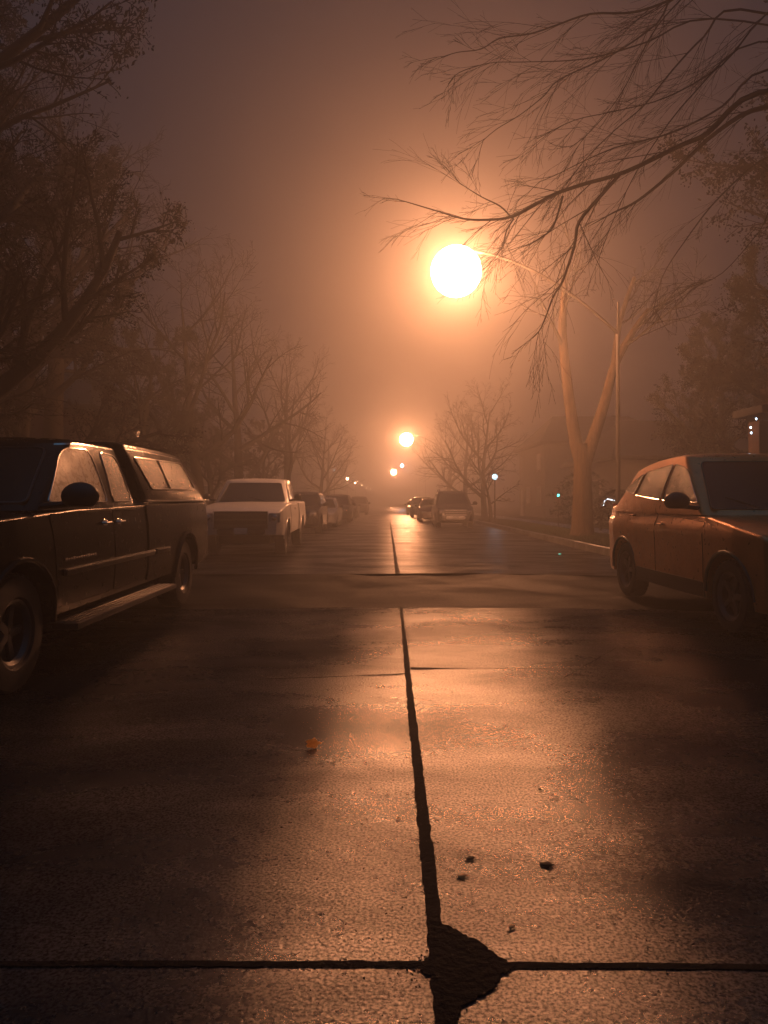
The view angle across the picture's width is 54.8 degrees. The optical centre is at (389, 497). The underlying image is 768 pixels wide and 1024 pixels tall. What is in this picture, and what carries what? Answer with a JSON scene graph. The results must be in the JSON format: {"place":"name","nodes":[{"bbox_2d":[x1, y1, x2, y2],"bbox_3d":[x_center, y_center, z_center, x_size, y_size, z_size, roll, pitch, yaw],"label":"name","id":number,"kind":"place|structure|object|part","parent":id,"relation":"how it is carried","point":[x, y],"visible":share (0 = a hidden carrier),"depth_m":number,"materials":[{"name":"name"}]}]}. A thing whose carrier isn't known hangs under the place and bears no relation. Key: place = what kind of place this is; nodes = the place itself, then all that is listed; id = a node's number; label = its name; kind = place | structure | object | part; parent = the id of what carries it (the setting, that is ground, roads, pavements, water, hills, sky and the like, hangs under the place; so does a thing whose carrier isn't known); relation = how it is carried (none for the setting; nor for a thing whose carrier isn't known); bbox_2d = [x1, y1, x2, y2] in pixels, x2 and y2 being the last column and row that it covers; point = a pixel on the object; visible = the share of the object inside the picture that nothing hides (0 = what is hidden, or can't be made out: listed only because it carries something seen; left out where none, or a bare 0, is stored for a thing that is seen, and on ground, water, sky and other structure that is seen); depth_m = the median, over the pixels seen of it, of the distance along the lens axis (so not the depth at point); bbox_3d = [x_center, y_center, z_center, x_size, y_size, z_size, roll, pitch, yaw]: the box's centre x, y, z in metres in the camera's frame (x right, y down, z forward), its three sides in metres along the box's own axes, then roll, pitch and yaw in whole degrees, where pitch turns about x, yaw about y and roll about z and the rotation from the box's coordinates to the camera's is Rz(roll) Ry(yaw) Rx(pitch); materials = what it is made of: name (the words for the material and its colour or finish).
{"place":"outdoors","nodes":[
{"label":"outdoors","id":0,"kind":"place"},
{"bbox_2d":[0,370,170,447],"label":"house","id":1,"kind":"structure","parent":0,"point":[81,389],"depth_m":29.44,"materials":[{"name":"brick"}]},
{"bbox_2d":[131,423,139,443],"bbox_3d":[-11.975,-2.870,35.000,0.110,1.200,1.200,0,0,0],"label":"window","id":2,"kind":"structure","parent":1,"relation":"in","point":[137,431],"depth_m":34.86,"materials":[{"name":"orange glass"}]},
{"bbox_2d":[141,405,233,502],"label":"house","id":3,"kind":"structure","parent":0,"point":[208,436],"depth_m":50.21,"materials":[{"name":"brown"}]},
{"bbox_2d":[213,486,218,502],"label":"window","id":4,"kind":"structure","parent":3,"relation":"in","point":[217,492],"depth_m":50.95,"materials":[{"name":"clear glass"}]},
{"bbox_2d":[0,608,767,1023],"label":"road","id":5,"kind":"structure","parent":0,"point":[172,786],"depth_m":3.00,"materials":[{"name":"concrete"}]},
{"bbox_2d":[0,437,208,695],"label":"pickup truck","id":6,"kind":"object","parent":5,"relation":"on","point":[83,525],"visible":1,"depth_m":5.92,"materials":[{"name":"black paint"}]},
{"bbox_3d":[-2.515,-0.186,5.875,0.163,0.455,1.047,0,0,0],"label":"window","id":7,"kind":"part","parent":6,"relation":"part of","materials":[{"name":"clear glass"}]},
{"bbox_3d":[-2.404,0.460,5.862,0.065,0.689,1.166,0,0,0],"label":"door","id":8,"kind":"part","parent":6,"relation":"part of","materials":[{"name":"black paint"}]},
{"bbox_3d":[-2.507,-0.186,6.800,0.139,0.445,0.512,0,0,0],"label":"window","id":9,"kind":"part","parent":6,"relation":"part of","materials":[{"name":"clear glass"}]},
{"bbox_3d":[-2.404,0.460,6.790,0.065,0.689,0.630,0,0,0],"label":"door","id":10,"kind":"part","parent":6,"relation":"part of","materials":[{"name":"black paint"}]},
{"bbox_2d":[306,738,320,748],"bbox_3d":[-0.387,1.258,3.792,0.087,0.054,0.004,1,-26,-14],"label":"fallen leaf","id":11,"kind":"object","parent":5,"relation":"on","point":[313,743],"visible":1,"depth_m":3.79,"materials":[{"name":"orange plant"}]},
{"bbox_2d":[269,673,404,678],"bbox_3d":[-0.411,1.278,5.292,1.087,0.002,0.041,0,0,-9],"label":"crack","id":12,"kind":"object","parent":5,"relation":"on","point":[338,676],"visible":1,"depth_m":5.29,"materials":[{"name":"black asphalt"}]},
{"bbox_2d":[0,960,767,969],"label":"cross seam","id":13,"kind":"object","parent":5,"relation":"on","point":[328,963],"visible":1,"depth_m":2.03,"materials":[{"name":"black asphalt"}]},
{"bbox_2d":[27,614,764,1020],"bbox_3d":[0.250,1.303,5.100,9.391,0.058,7.004,0,0,0],"label":"grit","id":14,"kind":"object","parent":5,"relation":"on","point":[403,882],"visible":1,"depth_m":2.13,"materials":[{"name":"gravel"}]},
{"bbox_2d":[82,607,713,610],"bbox_3d":[0.175,1.310,8.626,9.651,0.056,0.136,0,0,1],"label":"cross seam","id":15,"kind":"object","parent":5,"relation":"on","point":[391,607],"visible":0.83,"depth_m":8.65,"materials":[{"name":"black asphalt"}]},
{"bbox_2d":[399,608,446,1023],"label":"tar seam","id":16,"kind":"object","parent":5,"relation":"on","point":[429,878],"visible":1,"depth_m":2.78,"materials":[{"name":"black asphalt"}]},
{"bbox_2d":[456,873,468,877],"bbox_3d":[0.246,1.275,2.498,0.044,0.005,0.027,1,1,-12],"label":"fallen leaf","id":17,"kind":"object","parent":5,"relation":"on","point":[461,875],"visible":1,"depth_m":2.50,"materials":[{"name":"brown plant"}]},
{"bbox_2d":[416,918,513,1023],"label":"tar patch","id":18,"kind":"object","parent":5,"relation":"on","point":[461,972],"visible":1,"depth_m":2.01,"materials":[{"name":"black asphalt"}]},
{"bbox_2d":[465,856,475,859],"bbox_3d":[0.287,1.275,2.620,0.044,0.005,0.027,1,0,-23],"label":"fallen leaf","id":19,"kind":"object","parent":5,"relation":"on","point":[469,858],"visible":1,"depth_m":2.62,"materials":[{"name":"brown plant"}]},
{"bbox_2d":[410,667,619,669],"bbox_3d":[1.027,1.279,5.517,1.746,0.003,0.088,0,0,2],"label":"crack","id":20,"kind":"object","parent":5,"relation":"on","point":[419,668],"visible":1,"depth_m":5.54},
{"bbox_2d":[539,861,556,866],"bbox_3d":[0.550,1.276,2.575,0.063,0.005,0.039,1,1,6],"label":"fallen leaf","id":21,"kind":"object","parent":5,"relation":"on","point":[546,864],"visible":1,"depth_m":2.57,"materials":[{"name":"brown plant"}]},
{"bbox_2d":[551,648,615,684],"bbox_3d":[1.512,1.280,5.678,0.020,0.002,1.492,0,0,33],"label":"crack","id":22,"kind":"object","parent":5,"relation":"on","point":[586,664],"visible":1,"depth_m":5.75,"materials":[{"name":"black asphalt"}]},
{"bbox_2d":[609,453,767,633],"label":"parked suv","id":23,"kind":"object","parent":5,"relation":"on","point":[695,524],"visible":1,"depth_m":7.84,"materials":[{"name":"orange metal"}]},
{"bbox_3d":[3.180,-0.171,9.699,0.098,0.261,0.577,0,0,-3],"label":"window","id":24,"kind":"part","parent":23,"relation":"part of","materials":[{"name":"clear glass"}]},
{"bbox_3d":[3.099,0.526,9.119,0.078,0.798,0.929,0,0,-3],"label":"door","id":25,"kind":"part","parent":23,"relation":"part of","materials":[{"name":"orange metal"}]},
{"bbox_3d":[3.200,-0.180,9.021,0.145,0.414,0.876,0,0,-3],"label":"window","id":26,"kind":"part","parent":23,"relation":"part of","materials":[{"name":"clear glass"}]},
{"bbox_3d":[3.240,-0.166,8.160,0.149,0.440,0.853,0,0,-3],"label":"window","id":27,"kind":"part","parent":23,"relation":"part of","materials":[{"name":"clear glass"}]},
{"bbox_3d":[3.127,0.556,8.040,0.094,0.738,1.169,0,0,-3],"label":"door","id":28,"kind":"part","parent":23,"relation":"part of","materials":[{"name":"orange metal"}]},
{"bbox_2d":[0,0,767,498],"label":"sky","id":29,"kind":"structure","parent":0,"point":[275,114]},
{"bbox_2d":[192,499,616,577],"bbox_3d":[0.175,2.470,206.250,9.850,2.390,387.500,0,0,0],"label":"road","id":30,"kind":"structure","parent":0,"point":[361,543],"depth_m":17.61,"materials":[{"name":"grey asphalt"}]},
{"bbox_2d":[0,0,194,398],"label":"dense tree","id":31,"kind":"object","parent":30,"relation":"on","point":[23,368],"visible":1,"depth_m":10.53,"materials":[{"name":"brown plant"}]},
{"bbox_2d":[67,235,306,505],"bbox_3d":[-8.553,-4.670,28.215,8.382,12.449,8.460,0,0,41],"label":"bare tree","id":32,"kind":"object","parent":30,"relation":"on","point":[195,473],"visible":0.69,"depth_m":28.52,"materials":[{"name":"brown plant"}]},
{"bbox_2d":[202,478,305,553],"bbox_3d":[-3.421,0.418,19.443,2.440,1.836,5.694,0,0,-1],"label":"pickup truck","id":33,"kind":"object","parent":30,"relation":"on","point":[254,511],"visible":1,"depth_m":17.27,"materials":[{"name":"white paint"}]},
{"bbox_3d":[-2.559,-0.143,18.929,0.163,0.466,1.094,0,0,-1],"label":"window","id":34,"kind":"part","parent":33,"relation":"part of","materials":[{"name":"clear glass"}]},
{"bbox_3d":[-2.451,0.512,18.901,0.063,0.649,1.257,0,0,-2],"label":"door","id":35,"kind":"part","parent":33,"relation":"part of","materials":[{"name":"white paint"}]},
{"bbox_2d":[222,333,330,482],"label":"bare tree","id":36,"kind":"object","parent":30,"relation":"on","point":[287,473],"visible":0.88,"depth_m":48.82,"materials":[{"name":"brown plant"}]},
{"bbox_2d":[294,492,328,532],"bbox_3d":[-3.620,0.576,30.793,2.320,1.656,4.494,0,0,0],"label":"parked car","id":37,"kind":"object","parent":30,"relation":"on","point":[316,505],"visible":0.46,"depth_m":29.85,"materials":[{"name":"grey paint"}]},
{"bbox_3d":[-2.709,0.721,30.431,0.072,0.649,1.228,0,0,0],"label":"door","id":38,"kind":"part","parent":37,"relation":"part of","materials":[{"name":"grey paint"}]},
{"bbox_2d":[294,420,359,495],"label":"bare tree","id":39,"kind":"object","parent":30,"relation":"on","point":[329,479],"visible":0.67,"depth_m":87.53,"materials":[{"name":"brown plant"}]},
{"bbox_2d":[293,402,364,495],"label":"bare tree","id":40,"kind":"object","parent":30,"relation":"on","point":[323,477],"visible":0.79,"depth_m":66.01,"materials":[{"name":"brown plant"}]},
{"bbox_2d":[324,497,342,526],"bbox_3d":[-3.420,0.707,37.593,2.210,1.476,4.694,0,0,0],"label":"parked car","id":41,"kind":"object","parent":30,"relation":"on","point":[334,507],"visible":0.42,"depth_m":36.57,"materials":[{"name":"white paint"}]},
{"bbox_2d":[326,494,355,522],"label":"parked car","id":42,"kind":"object","parent":30,"relation":"on","point":[345,501],"visible":0.5,"depth_m":44.62,"materials":[{"name":"grey paint"}]},
{"bbox_2d":[351,499,360,517],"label":"parked car","id":43,"kind":"object","parent":30,"relation":"on","point":[356,509],"visible":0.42,"depth_m":55.97,"materials":[{"name":"grey paint"}]},
{"bbox_2d":[351,496,370,514],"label":"parked car","id":44,"kind":"object","parent":30,"relation":"on","point":[364,503],"visible":0.58,"depth_m":71.04,"materials":[{"name":"grey paint"}]},
{"bbox_2d":[390,522,399,572],"bbox_3d":[0.078,1.361,28.225,0.086,0.189,31.550,0,0,0],"label":"tar seam","id":45,"kind":"object","parent":30,"relation":"on","point":[397,570],"visible":0.99,"depth_m":16.53,"materials":[{"name":"black asphalt"}]},
{"bbox_2d":[85,574,713,609],"bbox_3d":[0.175,1.319,10.560,9.850,0.093,3.880,0,0,0],"label":"road patch","id":46,"kind":"object","parent":30,"relation":"on","point":[471,590],"visible":0.66,"depth_m":10.16,"materials":[{"name":"grey asphalt"}]},
{"bbox_2d":[404,500,410,514],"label":"parked car","id":47,"kind":"object","parent":30,"relation":"on","point":[407,508],"visible":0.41,"depth_m":70.49,"materials":[{"name":"silver metal"}]},
{"bbox_2d":[408,497,429,517],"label":"parked car","id":48,"kind":"object","parent":30,"relation":"on","point":[414,502],"visible":0.46,"depth_m":58.08,"materials":[{"name":"grey paint"}]},
{"bbox_2d":[415,498,433,521],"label":"parked car","id":49,"kind":"object","parent":30,"relation":"on","point":[424,508],"visible":0.45,"depth_m":45.44,"materials":[{"name":"grey paint"}]},
{"bbox_2d":[408,410,493,490],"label":"bare tree","id":50,"kind":"object","parent":30,"relation":"on","point":[452,452],"visible":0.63,"depth_m":84.17,"materials":[{"name":"brown plant"}]},
{"bbox_2d":[429,489,476,527],"bbox_3d":[3.100,0.517,36.993,2.360,1.850,4.494,0,0,0],"label":"parked suv","id":51,"kind":"object","parent":30,"relation":"on","point":[452,507],"visible":1,"depth_m":35.50,"materials":[{"name":"grey paint"}]},
{"bbox_2d":[417,396,520,495],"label":"bare tree","id":52,"kind":"object","parent":30,"relation":"on","point":[443,477],"visible":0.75,"depth_m":61.38,"materials":[{"name":"brown plant"}]},
{"bbox_2d":[411,374,527,519],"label":"bare tree","id":53,"kind":"object","parent":30,"relation":"on","point":[484,514],"visible":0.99,"depth_m":46.13,"materials":[{"name":"brown plant"}]},
{"bbox_2d":[404,505,609,555],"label":"kerb","id":54,"kind":"structure","parent":30,"relation":"on","point":[598,549],"depth_m":22.68,"materials":[{"name":"concrete"}]},
{"bbox_2d":[359,0,767,421],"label":"overhanging tree","id":55,"kind":"object","parent":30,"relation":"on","point":[713,126],"visible":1,"depth_m":9.77,"materials":[{"name":"brown plant"}]},
{"bbox_2d":[471,505,608,528],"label":"lawn","id":56,"kind":"structure","parent":0,"point":[513,511],"depth_m":86.27,"materials":[{"name":"plant"}]},
{"bbox_2d":[545,472,615,522],"bbox_3d":[8.644,0.070,32.956,3.262,2.708,3.172,0,0,0],"label":"shrub","id":57,"kind":"object","parent":56,"relation":"on","point":[567,499],"visible":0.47,"depth_m":32.96,"materials":[{"name":"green plant"}]},
{"bbox_2d":[593,489,625,527],"bbox_3d":[8.289,0.528,26.999,2.430,1.719,2.364,0,0,0],"label":"shrub","id":58,"kind":"object","parent":56,"relation":"on","point":[604,502],"visible":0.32,"depth_m":26.92,"materials":[{"name":"green plant"}]},
{"bbox_2d":[561,419,747,523],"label":"house","id":59,"kind":"structure","parent":56,"relation":"on","point":[640,450],"depth_m":34.89,"materials":[{"name":"brown"}]},
{"bbox_2d":[592,479,600,506],"bbox_3d":[10.330,-0.206,37.000,0.200,1.380,1.500,0,0,0],"label":"window","id":60,"kind":"structure","parent":59,"relation":"in","point":[595,481],"depth_m":36.98,"materials":[{"name":"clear glass"}]},
{"bbox_2d":[646,302,767,455],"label":"dense tree","id":61,"kind":"object","parent":56,"relation":"on","point":[714,334],"visible":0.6,"depth_m":25.13,"materials":[{"name":"brown plant"}]},
{"bbox_2d":[651,161,767,460],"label":"dense tree","id":62,"kind":"object","parent":56,"relation":"on","point":[715,372],"visible":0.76,"depth_m":19.10,"materials":[{"name":"brown plant"}]},
{"bbox_2d":[657,0,767,355],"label":"dense tree","id":63,"kind":"object","parent":56,"relation":"on","point":[752,182],"visible":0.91,"depth_m":15.08,"materials":[{"name":"brown plant"}]},
{"bbox_2d":[474,513,608,533],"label":"pavement","id":64,"kind":"structure","parent":0,"point":[605,531],"depth_m":39.40,"materials":[{"name":"concrete"}]},
{"bbox_2d":[401,463,425,496],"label":"street lamp","id":65,"kind":"object","parent":64,"relation":"on","point":[425,478],"visible":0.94,"depth_m":155.94,"materials":[{"name":"metal"}]},
{"bbox_2d":[557,494,558,525],"bbox_3d":[7.508,0.573,33.000,0.090,1.462,0.086,0,0,0],"label":"path light","id":66,"kind":"object","parent":64,"relation":"on","point":[558,510],"visible":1,"depth_m":32.99,"materials":[{"name":"metal"}]},
{"bbox_2d":[594,495,615,530],"bbox_3d":[8.568,0.594,28.400,1.300,1.360,0.600,0,0,0],"label":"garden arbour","id":67,"kind":"object","parent":64,"relation":"on","point":[600,527],"visible":0.36,"depth_m":28.11,"materials":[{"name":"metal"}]},
{"bbox_2d":[474,515,609,546],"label":"verge","id":68,"kind":"structure","parent":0,"point":[476,517],"depth_m":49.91,"materials":[{"name":"green plant"}]},
{"bbox_2d":[391,469,416,496],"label":"street lamp","id":69,"kind":"object","parent":68,"relation":"on","point":[393,471],"visible":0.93,"depth_m":194.94,"materials":[{"name":"metal"}]},
{"bbox_2d":[400,433,450,460],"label":"street lamp","id":70,"kind":"object","parent":68,"relation":"on","point":[406,439],"visible":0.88,"depth_m":84.56,"materials":[{"name":"metal"}]},
{"bbox_2d":[464,455,522,521],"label":"tree","id":71,"kind":"object","parent":68,"relation":"on","point":[489,500],"visible":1,"depth_m":40.20,"materials":[{"name":"brown plant"}]},
{"bbox_2d":[492,473,496,519],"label":"post lamp","id":72,"kind":"object","parent":68,"relation":"on","point":[494,496],"visible":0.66,"depth_m":43.97,"materials":[{"name":"metal"}]},
{"bbox_2d":[431,245,620,502],"bbox_3d":[4.082,-3.143,22.000,5.717,8.647,1.494,0,0,0],"label":"street lamp","id":73,"kind":"object","parent":68,"relation":"on","point":[464,264],"visible":0.84,"depth_m":21.71,"materials":[{"name":"metal"}]},
{"bbox_2d":[503,172,724,536],"bbox_3d":[7.757,-4.410,23.793,8.897,12.323,4.796,0,0,-33],"label":"forked tree","id":74,"kind":"object","parent":68,"relation":"on","point":[582,522],"visible":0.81,"depth_m":23.83,"materials":[{"name":"brown plant"}]},
{"bbox_2d":[522,517,608,528],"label":"grass","id":75,"kind":"structure","parent":0,"point":[553,519],"depth_m":43.74,"materials":[{"name":"plant"}]},
{"bbox_2d":[513,416,637,517],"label":"house","id":76,"kind":"structure","parent":0,"point":[544,450],"depth_m":52.59,"materials":[{"name":"brown"}]},
{"bbox_2d":[521,490,523,515],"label":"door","id":77,"kind":"structure","parent":76,"relation":"in","point":[522,491],"depth_m":59.28,"materials":[{"name":"brown metal"}]},
{"bbox_2d":[526,487,530,504],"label":"window","id":78,"kind":"structure","parent":76,"relation":"in","point":[528,490],"depth_m":56.70,"materials":[{"name":"brown glass"}]},
{"bbox_2d":[536,486,540,505],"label":"window","id":79,"kind":"structure","parent":76,"relation":"in","point":[538,489],"depth_m":52.89,"materials":[{"name":"brown glass"}]},
{"bbox_2d":[536,453,540,471],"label":"window","id":80,"kind":"structure","parent":76,"relation":"in","point":[538,455],"depth_m":52.88,"materials":[{"name":"brown glass"}]},
{"bbox_2d":[737,368,767,405],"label":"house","id":81,"kind":"structure","parent":0,"point":[763,391],"depth_m":25.97,"materials":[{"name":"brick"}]},
{"bbox_2d":[732,404,767,453],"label":"porch","id":82,"kind":"object","parent":81,"relation":"attached to","point":[758,440],"visible":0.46,"depth_m":13.74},
{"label":"lawn","id":83,"kind":"structure","parent":0,"visible":0},
{"bbox_2d":[0,69,60,436],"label":"dense tree","id":84,"kind":"object","parent":83,"relation":"on","point":[5,185],"visible":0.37,"depth_m":14.56,"materials":[{"name":"brown plant"}]},
{"bbox_2d":[0,27,176,436],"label":"bare tree","id":85,"kind":"object","parent":83,"relation":"on","point":[79,265],"visible":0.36,"depth_m":16.80,"materials":[{"name":"brown plant"}]},
{"bbox_2d":[0,131,205,456],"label":"dense tree","id":86,"kind":"object","parent":83,"relation":"on","point":[97,342],"visible":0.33,"depth_m":18.32,"materials":[{"name":"brown plant"}]},
{"bbox_2d":[0,33,235,438],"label":"bare tree","id":87,"kind":"object","parent":83,"relation":"on","point":[52,429],"visible":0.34,"depth_m":22.33,"materials":[{"name":"brown plant"}]},
{"bbox_2d":[66,324,205,467],"bbox_3d":[-8.887,-2.336,25.757,4.519,7.518,5.179,0,0,-25],"label":"dense tree","id":88,"kind":"object","parent":83,"relation":"on","point":[169,386],"visible":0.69,"depth_m":25.24,"materials":[{"name":"brown plant"}]},
{"bbox_2d":[171,395,257,504],"bbox_3d":[-8.497,-1.702,34.579,3.868,6.310,4.602,0,0,27],"label":"dense tree","id":89,"kind":"object","parent":83,"relation":"on","point":[206,466],"visible":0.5,"depth_m":33.95,"materials":[{"name":"brown plant"}]},
{"bbox_2d":[122,290,332,478],"bbox_3d":[-9.006,-4.715,37.862,11.461,12.582,8.122,0,0,-14],"label":"bare tree","id":90,"kind":"object","parent":83,"relation":"on","point":[239,447],"visible":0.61,"depth_m":37.99,"materials":[{"name":"brown plant"}]},
{"bbox_2d":[218,417,295,482],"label":"dense tree","id":91,"kind":"object","parent":83,"relation":"on","point":[247,456],"visible":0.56,"depth_m":45.80,"materials":[{"name":"brown plant"}]}
]}

